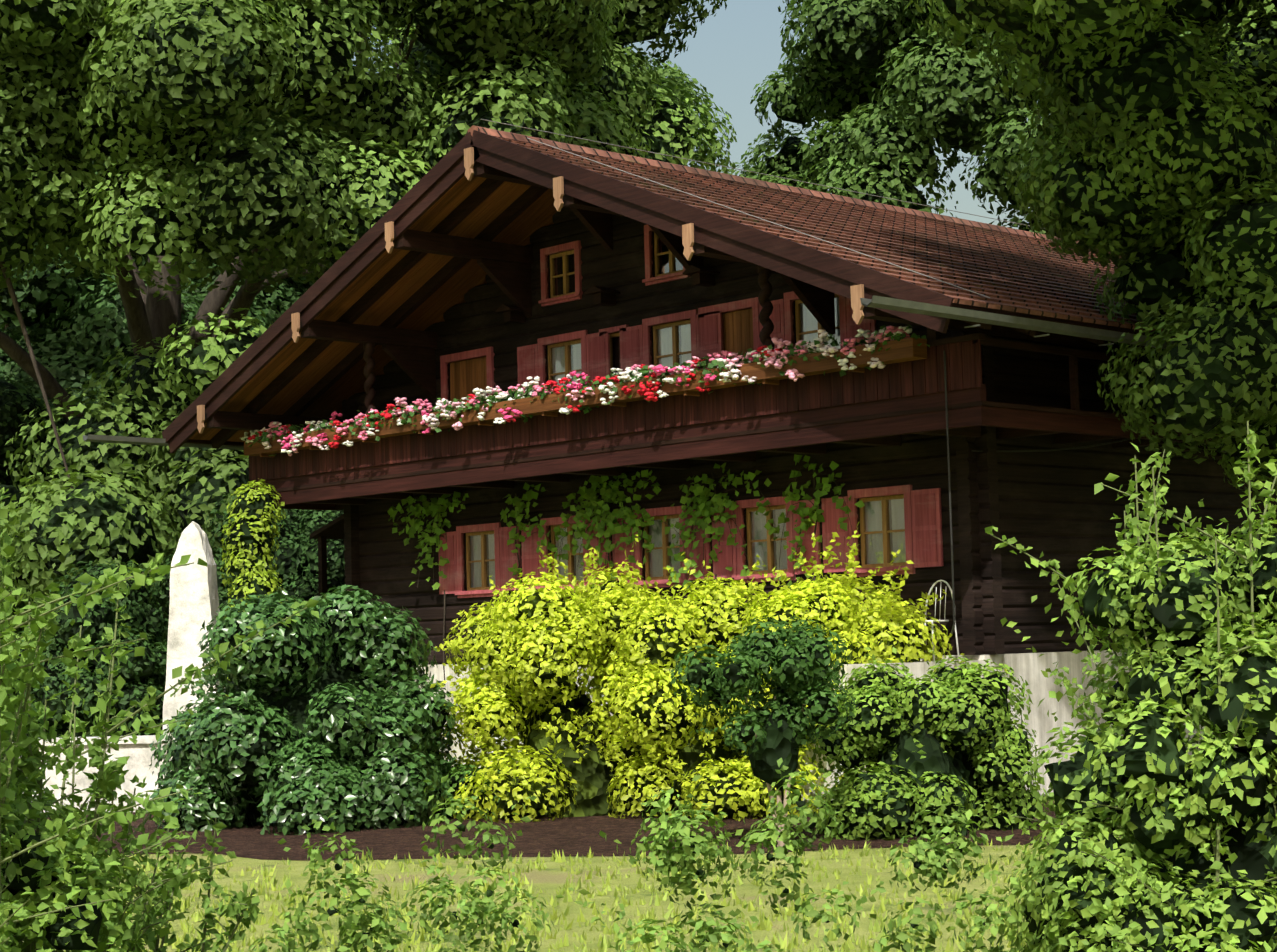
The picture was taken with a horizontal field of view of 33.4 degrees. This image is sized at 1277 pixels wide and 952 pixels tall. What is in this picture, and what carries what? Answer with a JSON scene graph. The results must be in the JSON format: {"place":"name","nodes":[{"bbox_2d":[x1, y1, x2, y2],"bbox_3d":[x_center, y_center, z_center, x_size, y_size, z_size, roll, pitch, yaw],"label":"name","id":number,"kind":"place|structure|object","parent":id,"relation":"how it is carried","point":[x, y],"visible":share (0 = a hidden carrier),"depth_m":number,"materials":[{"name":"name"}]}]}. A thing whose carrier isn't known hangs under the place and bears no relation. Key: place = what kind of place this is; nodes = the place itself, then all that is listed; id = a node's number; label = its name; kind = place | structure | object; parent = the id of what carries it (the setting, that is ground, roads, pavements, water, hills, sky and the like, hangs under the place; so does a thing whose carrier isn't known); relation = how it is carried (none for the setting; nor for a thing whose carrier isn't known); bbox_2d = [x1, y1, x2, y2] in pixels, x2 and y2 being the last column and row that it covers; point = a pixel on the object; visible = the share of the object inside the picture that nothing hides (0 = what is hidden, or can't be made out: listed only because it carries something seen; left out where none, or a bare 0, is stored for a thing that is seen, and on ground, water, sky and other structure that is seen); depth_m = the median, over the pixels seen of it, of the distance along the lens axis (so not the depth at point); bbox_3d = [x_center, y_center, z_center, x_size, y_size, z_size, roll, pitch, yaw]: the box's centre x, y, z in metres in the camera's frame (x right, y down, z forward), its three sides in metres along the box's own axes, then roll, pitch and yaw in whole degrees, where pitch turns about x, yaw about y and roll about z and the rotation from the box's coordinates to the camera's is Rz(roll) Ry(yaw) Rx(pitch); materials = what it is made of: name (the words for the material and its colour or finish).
{"place":"outdoors","nodes":[
{"label":"outdoors","id":0,"kind":"place"},
{"bbox_2d":[221,479,285,697],"bbox_3d":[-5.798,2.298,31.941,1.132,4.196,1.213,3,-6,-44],"label":"climber foliage","id":1,"kind":"object","parent":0,"point":[247,538],"visible":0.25,"depth_m":31.76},
{"bbox_2d":[83,0,688,174],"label":"tree foliage","id":2,"kind":"object","parent":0,"point":[385,17],"depth_m":58.35,"materials":[{"name":"green plant"}]},
{"bbox_2d":[363,265,774,420],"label":"balcony posts","id":3,"kind":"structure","parent":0,"point":[765,293],"depth_m":25.03,"materials":[{"name":"brown wood"}]},
{"bbox_2d":[23,827,1133,951],"bbox_3d":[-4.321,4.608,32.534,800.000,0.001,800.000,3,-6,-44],"label":"lawn","id":4,"kind":"structure","parent":0,"point":[550,878],"depth_m":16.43,"materials":[{"name":"green plant"}]},
{"bbox_2d":[0,598,116,951],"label":"bush","id":5,"kind":"object","parent":4,"relation":"on","point":[5,656],"depth_m":8.49,"materials":[{"name":"green plant"}]},
{"bbox_2d":[1,831,102,949],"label":"shrub","id":6,"kind":"object","parent":5,"relation":"attached to","point":[15,887],"visible":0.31,"depth_m":8.96,"materials":[{"name":"green plant"}]},
{"bbox_2d":[0,686,156,951],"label":"bush shoots","id":7,"kind":"object","parent":4,"relation":"on","point":[61,845],"visible":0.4,"depth_m":8.84,"materials":[{"name":"green plant"}]},
{"bbox_2d":[1,780,156,951],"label":"bush leaves","id":8,"kind":"object","parent":4,"relation":"on","point":[73,891],"visible":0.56,"depth_m":8.93,"materials":[{"name":"green plant"}]},
{"bbox_2d":[1,586,193,946],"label":"bush","id":9,"kind":"object","parent":4,"relation":"on","point":[70,671],"depth_m":10.86,"materials":[{"name":"green plant"}]},
{"bbox_2d":[0,487,206,951],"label":"bush","id":10,"kind":"object","parent":4,"relation":"on","point":[49,623],"depth_m":8.64,"materials":[{"name":"green plant"}]},
{"bbox_2d":[0,381,213,705],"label":"hedge foliage","id":11,"kind":"object","parent":4,"relation":"on","point":[10,429],"depth_m":44.99,"materials":[{"name":"green plant"}]},
{"bbox_2d":[0,373,214,725],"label":"hedge leaves","id":12,"kind":"object","parent":4,"relation":"on","point":[21,391],"visible":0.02,"depth_m":44.91,"materials":[{"name":"green plant"}]},
{"bbox_2d":[12,521,223,811],"bbox_3d":[-7.667,2.494,26.901,4.972,3.720,0.545,-2,-5,6],"label":"stone monument","id":13,"kind":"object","parent":4,"relation":"on","point":[194,602],"depth_m":26.52,"materials":[{"name":"white stone"}]},
{"bbox_2d":[31,788,263,951],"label":"bush","id":14,"kind":"object","parent":4,"relation":"on","point":[236,908],"depth_m":10.88,"materials":[{"name":"green plant"}]},
{"bbox_2d":[1,567,318,951],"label":"bush","id":15,"kind":"object","parent":4,"relation":"on","point":[108,782],"depth_m":9.78,"materials":[{"name":"green plant"}]},
{"bbox_2d":[0,115,332,416],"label":"tree","id":16,"kind":"object","parent":4,"relation":"on","point":[74,341],"depth_m":50.95,"materials":[{"name":"green plant"}]},
{"bbox_2d":[13,489,345,737],"bbox_3d":[-6.490,3.977,36.308,5.047,8.541,11.602,-5,-6,37],"label":"hedge foliage","id":17,"kind":"object","parent":4,"relation":"on","point":[74,613],"visible":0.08,"depth_m":32.64,"materials":[{"name":"green plant"}]},
{"bbox_2d":[148,584,461,835],"bbox_3d":[-3.657,3.389,24.194,2.962,3.943,3.092,3,-6,-44],"label":"bush","id":18,"kind":"object","parent":4,"relation":"on","point":[295,706],"visible":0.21,"depth_m":23.55,"materials":[{"name":"green plant"}]},
{"bbox_2d":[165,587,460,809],"bbox_3d":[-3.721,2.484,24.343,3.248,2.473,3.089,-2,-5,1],"label":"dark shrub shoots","id":19,"kind":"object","parent":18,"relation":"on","point":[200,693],"visible":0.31,"depth_m":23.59,"materials":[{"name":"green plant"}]},
{"bbox_2d":[248,833,410,951],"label":"young plant leaves","id":20,"kind":"object","parent":4,"relation":"on","point":[375,920],"visible":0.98,"depth_m":10.22,"materials":[{"name":"green plant"}]},
{"bbox_2d":[297,863,377,935],"bbox_3d":[-1.446,2.413,10.297,0.548,1.080,0.430,3,-6,-44],"label":"young plant foliage","id":21,"kind":"object","parent":20,"relation":"attached to","point":[334,911],"visible":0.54,"depth_m":10.21,"materials":[{"name":"green plant"}]},
{"bbox_2d":[216,812,464,951],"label":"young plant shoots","id":22,"kind":"object","parent":20,"relation":"attached to","point":[318,857],"visible":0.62,"depth_m":10.27,"materials":[{"name":"green plant"}]},
{"bbox_2d":[0,0,736,641],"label":"maple tree","id":23,"kind":"object","parent":4,"relation":"on","point":[276,124],"depth_m":38.13,"materials":[{"name":"green plant"}]},
{"bbox_2d":[56,0,713,292],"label":"tree","id":24,"kind":"object","parent":4,"relation":"on","point":[668,71],"depth_m":58.25,"materials":[{"name":"green plant"}]},
{"bbox_2d":[405,795,553,951],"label":"young plant leaves","id":25,"kind":"object","parent":4,"relation":"on","point":[475,909],"visible":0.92,"depth_m":10.82,"materials":[{"name":"green plant"}]},
{"bbox_2d":[438,824,518,927],"bbox_3d":[-0.833,2.360,10.851,0.573,1.188,0.501,3,-6,-44],"label":"young plant foliage","id":26,"kind":"object","parent":25,"relation":"attached to","point":[462,827],"visible":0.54,"depth_m":10.79,"materials":[{"name":"green plant"}]},
{"bbox_2d":[396,775,561,950],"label":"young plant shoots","id":27,"kind":"object","parent":25,"relation":"attached to","point":[431,869],"visible":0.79,"depth_m":10.67,"materials":[{"name":"green plant"}]},
{"bbox_2d":[32,800,1120,860],"bbox_3d":[0.836,3.708,22.887,19.974,0.001,7.295,-2,-5,5],"label":"mulch bed","id":28,"kind":"object","parent":4,"relation":"on","point":[573,836],"visible":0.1,"depth_m":21.39,"materials":[{"name":"brown soil"}]},
{"bbox_2d":[434,755,460,816],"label":"shrub","id":29,"kind":"object","parent":28,"relation":"on","point":[444,799],"depth_m":24.34,"materials":[{"name":"green plant"}]},
{"bbox_2d":[435,748,474,817],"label":"low shrub leaves","id":30,"kind":"object","parent":28,"relation":"on","point":[452,766],"visible":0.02,"depth_m":25.10,"materials":[{"name":"green plant"}]},
{"bbox_2d":[438,760,512,818],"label":"shrub","id":31,"kind":"object","parent":28,"relation":"on","point":[454,780],"visible":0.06,"depth_m":24.11,"materials":[{"name":"plant"}]},
{"bbox_2d":[434,756,539,818],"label":"low shrub leaves","id":32,"kind":"object","parent":28,"relation":"on","point":[464,767],"visible":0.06,"depth_m":24.11,"materials":[{"name":"green plant"}]},
{"bbox_2d":[669,615,854,846],"bbox_3d":[1.272,2.381,19.860,1.995,2.162,1.496,3,-6,-44],"label":"shrub","id":33,"kind":"object","parent":28,"relation":"on","point":[748,658],"depth_m":19.61,"materials":[{"name":"green plant"}]},
{"bbox_2d":[689,630,861,745],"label":"standard tree shoots","id":34,"kind":"object","parent":33,"relation":"attached to","point":[722,703],"visible":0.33,"depth_m":19.60,"materials":[{"name":"green plant"}]},
{"bbox_2d":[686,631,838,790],"bbox_3d":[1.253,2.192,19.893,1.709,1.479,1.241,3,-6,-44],"label":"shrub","id":35,"kind":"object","parent":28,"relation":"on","point":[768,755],"visible":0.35,"depth_m":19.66,"materials":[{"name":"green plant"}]},
{"bbox_2d":[615,788,757,951],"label":"young plant leaves","id":36,"kind":"object","parent":4,"relation":"on","point":[667,864],"visible":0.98,"depth_m":10.33,"materials":[{"name":"green plant"}]},
{"bbox_2d":[555,775,746,951],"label":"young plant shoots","id":37,"kind":"object","parent":36,"relation":"attached to","point":[616,927],"visible":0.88,"depth_m":10.32,"materials":[{"name":"green plant"}]},
{"bbox_2d":[656,810,728,947],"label":"leaves","id":38,"kind":"object","parent":4,"relation":"on","point":[700,872],"visible":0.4,"depth_m":10.42,"materials":[{"name":"green plant"}]},
{"bbox_2d":[465,580,922,818],"bbox_3d":[0.897,3.432,24.512,6.192,4.550,3.170,-2,-5,9],"label":"bush","id":39,"kind":"object","parent":4,"relation":"on","point":[592,774],"visible":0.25,"depth_m":23.99,"materials":[{"name":"yellow plant"}]},
{"bbox_2d":[430,518,1009,798],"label":"golden shrub shoots","id":40,"kind":"object","parent":39,"relation":"on","point":[615,737],"visible":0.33,"depth_m":23.87,"materials":[{"name":"yellow plant"}]},
{"bbox_2d":[443,563,968,822],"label":"golden shrub leaves","id":41,"kind":"object","parent":4,"relation":"on","point":[593,659],"visible":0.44,"depth_m":23.84,"materials":[{"name":"yellow plant"}]},
{"bbox_2d":[734,771,859,951],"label":"young plant leaves","id":42,"kind":"object","parent":4,"relation":"on","point":[773,833],"visible":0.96,"depth_m":10.82,"materials":[{"name":"green plant"}]},
{"bbox_2d":[724,756,892,928],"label":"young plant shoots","id":43,"kind":"object","parent":42,"relation":"attached to","point":[801,812],"visible":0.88,"depth_m":10.85,"materials":[{"name":"green plant"}]},
{"bbox_2d":[766,801,829,922],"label":"leaves","id":44,"kind":"object","parent":4,"relation":"on","point":[769,857],"visible":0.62,"depth_m":10.85,"materials":[{"name":"green plant"}]},
{"bbox_2d":[342,207,1276,663],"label":"log house walls","id":45,"kind":"structure","parent":4,"relation":"on","point":[1048,503],"depth_m":26.35,"materials":[{"name":"brown wood"}]},
{"bbox_2d":[310,514,344,607],"bbox_3d":[-3.732,2.578,34.487,2.600,4.320,1.700,3,-6,-44],"label":"house lean to","id":46,"kind":"object","parent":45,"relation":"attached to","point":[334,529],"visible":0.19,"depth_m":34.26,"materials":[{"name":"brown wood"}]},
{"bbox_2d":[189,167,563,441],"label":"roof soffit","id":47,"kind":"structure","parent":45,"relation":"on","point":[533,217],"depth_m":30.61,"materials":[{"name":"brown wood"}]},
{"bbox_2d":[162,130,1188,452],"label":"house barge boards","id":48,"kind":"object","parent":47,"relation":"attached to","point":[446,172],"visible":0.48,"depth_m":25.89,"materials":[{"name":"brown wood"}]},
{"bbox_2d":[197,147,863,432],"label":"house pendants","id":49,"kind":"object","parent":48,"relation":"attached to","point":[857,294],"visible":0.98,"depth_m":25.89,"materials":[{"name":"brown wood"}]},
{"bbox_2d":[497,137,1187,333],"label":"house roof tiles","id":50,"kind":"object","parent":47,"relation":"on","point":[1014,273],"visible":0.06,"depth_m":26.82,"materials":[{"name":"brown tile"}]},
{"bbox_2d":[480,119,1029,297],"bbox_3d":[7.000,-2.921,30.646,17.730,3.291,7.463,3,-6,-44],"label":"house roof wire","id":51,"kind":"object","parent":50,"relation":"on","point":[749,214],"visible":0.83,"depth_m":27.22,"materials":[{"name":"brown metal"}]},
{"bbox_2d":[465,125,1078,243],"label":"roof ridge","id":52,"kind":"structure","parent":50,"relation":"on","point":[654,163],"depth_m":30.48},
{"bbox_2d":[244,338,926,456],"bbox_3d":[-1.424,-0.877,27.828,0.270,0.260,13.040,3,-6,-44],"label":"flower box","id":53,"kind":"object","parent":45,"relation":"attached to","point":[906,349],"visible":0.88,"depth_m":26.38,"materials":[{"name":"orange wood"}]},
{"bbox_2d":[241,325,929,455],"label":"flowers","id":54,"kind":"object","parent":53,"relation":"in","point":[659,370],"depth_m":26.79,"materials":[{"name":"pink plant"}]},
{"bbox_2d":[450,308,753,403],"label":"house door boards","id":55,"kind":"object","parent":45,"relation":"attached to","point":[468,376],"visible":0.29,"depth_m":30.67,"materials":[{"name":"brown wood"}]},
{"bbox_2d":[249,339,981,481],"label":"house balcony boards","id":56,"kind":"object","parent":45,"relation":"attached to","point":[921,376],"visible":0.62,"depth_m":26.21,"materials":[{"name":"brown wood"}]},
{"bbox_2d":[387,454,864,684],"bbox_3d":[-0.534,1.374,28.488,0.325,2.817,9.243,3,-6,-44],"label":"vine","id":57,"kind":"object","parent":45,"relation":"attached to","point":[602,508],"depth_m":28.07,"materials":[{"name":"green plant"}]},
{"bbox_2d":[466,232,905,590],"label":"house window frames","id":58,"kind":"structure","parent":45,"relation":"attached to","point":[885,531],"depth_m":27.97,"materials":[{"name":"brown wood"}]},
{"bbox_2d":[470,297,905,587],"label":"curtains","id":59,"kind":"object","parent":45,"relation":"attached to","point":[651,532],"depth_m":27.79,"materials":[{"name":"fabric"}]},
{"bbox_2d":[440,299,937,589],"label":"window shutters","id":60,"kind":"object","parent":45,"relation":"attached to","point":[926,540],"visible":0.56,"depth_m":27.30,"materials":[{"name":"red wood"}]},
{"bbox_2d":[486,240,892,586],"bbox_3d":[5.109,-0.620,33.767,14.650,6.717,12.000,3,-6,-44],"label":"dark house interior","id":61,"kind":"object","parent":45,"relation":"in","point":[618,338],"depth_m":29.54,"materials":[{"name":"black"}]},
{"bbox_2d":[439,224,942,597],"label":"red house trim","id":62,"kind":"structure","parent":45,"relation":"attached to","point":[787,334],"depth_m":27.73,"materials":[{"name":"red wood"}]},
{"bbox_2d":[268,401,1156,492],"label":"house balcony floor","id":63,"kind":"structure","parent":45,"relation":"attached to","point":[924,410],"depth_m":25.26,"materials":[{"name":"brown wood"}]},
{"bbox_2d":[252,384,1222,510],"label":"house balcony fascia","id":64,"kind":"structure","parent":63,"relation":"attached to","point":[936,421],"depth_m":25.75,"materials":[{"name":"brown wood"}]},
{"bbox_2d":[943,350,1130,633],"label":"house cables","id":65,"kind":"object","parent":45,"relation":"attached to","point":[949,484],"visible":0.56,"depth_m":22.97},
{"bbox_2d":[397,650,1234,811],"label":"house plinth","id":66,"kind":"structure","parent":4,"relation":"on","point":[1028,667],"depth_m":24.68,"materials":[{"name":"white concrete"}]},
{"bbox_2d":[902,580,959,661],"bbox_3d":[3.277,1.628,23.987,0.496,0.921,0.489,3,-6,-44],"label":"garden chair","id":67,"kind":"object","parent":66,"relation":"on","point":[930,590],"visible":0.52,"depth_m":24.07,"materials":[{"name":"metal"}]},
{"bbox_2d":[804,655,1050,840],"bbox_3d":[2.754,3.376,21.188,2.202,2.949,2.184,3,-6,-44],"label":"bush","id":68,"kind":"object","parent":4,"relation":"on","point":[937,759],"visible":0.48,"depth_m":20.73,"materials":[{"name":"green plant"}]},
{"bbox_2d":[806,647,1042,810],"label":"green shrub shoots","id":69,"kind":"object","parent":68,"relation":"on","point":[899,686],"visible":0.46,"depth_m":20.66,"materials":[{"name":"green plant"}]},
{"bbox_2d":[874,802,1016,951],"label":"young plant leaves","id":70,"kind":"object","parent":4,"relation":"on","point":[930,859],"visible":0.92,"depth_m":10.26,"materials":[{"name":"green plant"}]},
{"bbox_2d":[838,790,1026,951],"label":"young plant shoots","id":71,"kind":"object","parent":70,"relation":"attached to","point":[987,875],"visible":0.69,"depth_m":10.22,"materials":[{"name":"green plant"}]},
{"bbox_2d":[910,832,985,928],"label":"leaves","id":72,"kind":"object","parent":4,"relation":"on","point":[917,865],"visible":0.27,"depth_m":10.35,"materials":[{"name":"green plant"}]},
{"bbox_2d":[722,0,1230,240],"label":"tree","id":73,"kind":"object","parent":4,"relation":"on","point":[899,110],"depth_m":49.41,"materials":[{"name":"green plant"}]},
{"bbox_2d":[907,0,1276,501],"bbox_3d":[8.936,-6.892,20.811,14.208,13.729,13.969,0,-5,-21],"label":"overhanging tree","id":74,"kind":"object","parent":4,"relation":"on","point":[1081,134],"visible":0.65,"depth_m":22.39,"materials":[{"name":"green plant"}]},
{"bbox_2d":[937,432,1276,951],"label":"bush shoots","id":75,"kind":"object","parent":4,"relation":"on","point":[1058,695],"visible":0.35,"depth_m":9.04,"materials":[{"name":"green plant"}]},
{"bbox_2d":[1011,742,1104,831],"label":"leaves","id":76,"kind":"object","parent":75,"relation":"attached to","point":[1036,794],"depth_m":10.18,"materials":[{"name":"green plant"}]},
{"bbox_2d":[995,516,1276,951],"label":"bush leaves","id":77,"kind":"object","parent":4,"relation":"on","point":[1055,940],"visible":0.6,"depth_m":8.73,"materials":[{"name":"green plant"}]},
{"bbox_2d":[1024,533,1276,951],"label":"bush","id":78,"kind":"object","parent":4,"relation":"on","point":[1252,859],"visible":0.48,"depth_m":8.65,"materials":[{"name":"green plant"}]},
{"bbox_2d":[985,442,1221,869],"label":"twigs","id":79,"kind":"object","parent":78,"relation":"on","point":[1130,521],"depth_m":9.55,"materials":[{"name":"green plant"}]},
{"bbox_2d":[1074,421,1276,951],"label":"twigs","id":80,"kind":"object","parent":78,"relation":"on","point":[1271,465],"depth_m":8.65,"materials":[{"name":"green plant"}]},
{"bbox_2d":[83,295,1177,450],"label":"house gutters","id":81,"kind":"object","parent":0,"point":[887,303],"visible":0.27,"depth_m":22.44,"materials":[{"name":"metal"}]},
{"bbox_2d":[352,0,1049,228],"label":"sky","id":82,"kind":"structure","parent":0,"point":[734,50],"materials":[{"name":"blue"}]},
{"bbox_2d":[206,162,1226,587],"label":"timber beams","id":83,"kind":"structure","parent":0,"point":[506,268],"depth_m":28.88,"materials":[{"name":"brown wood"}]}
]}

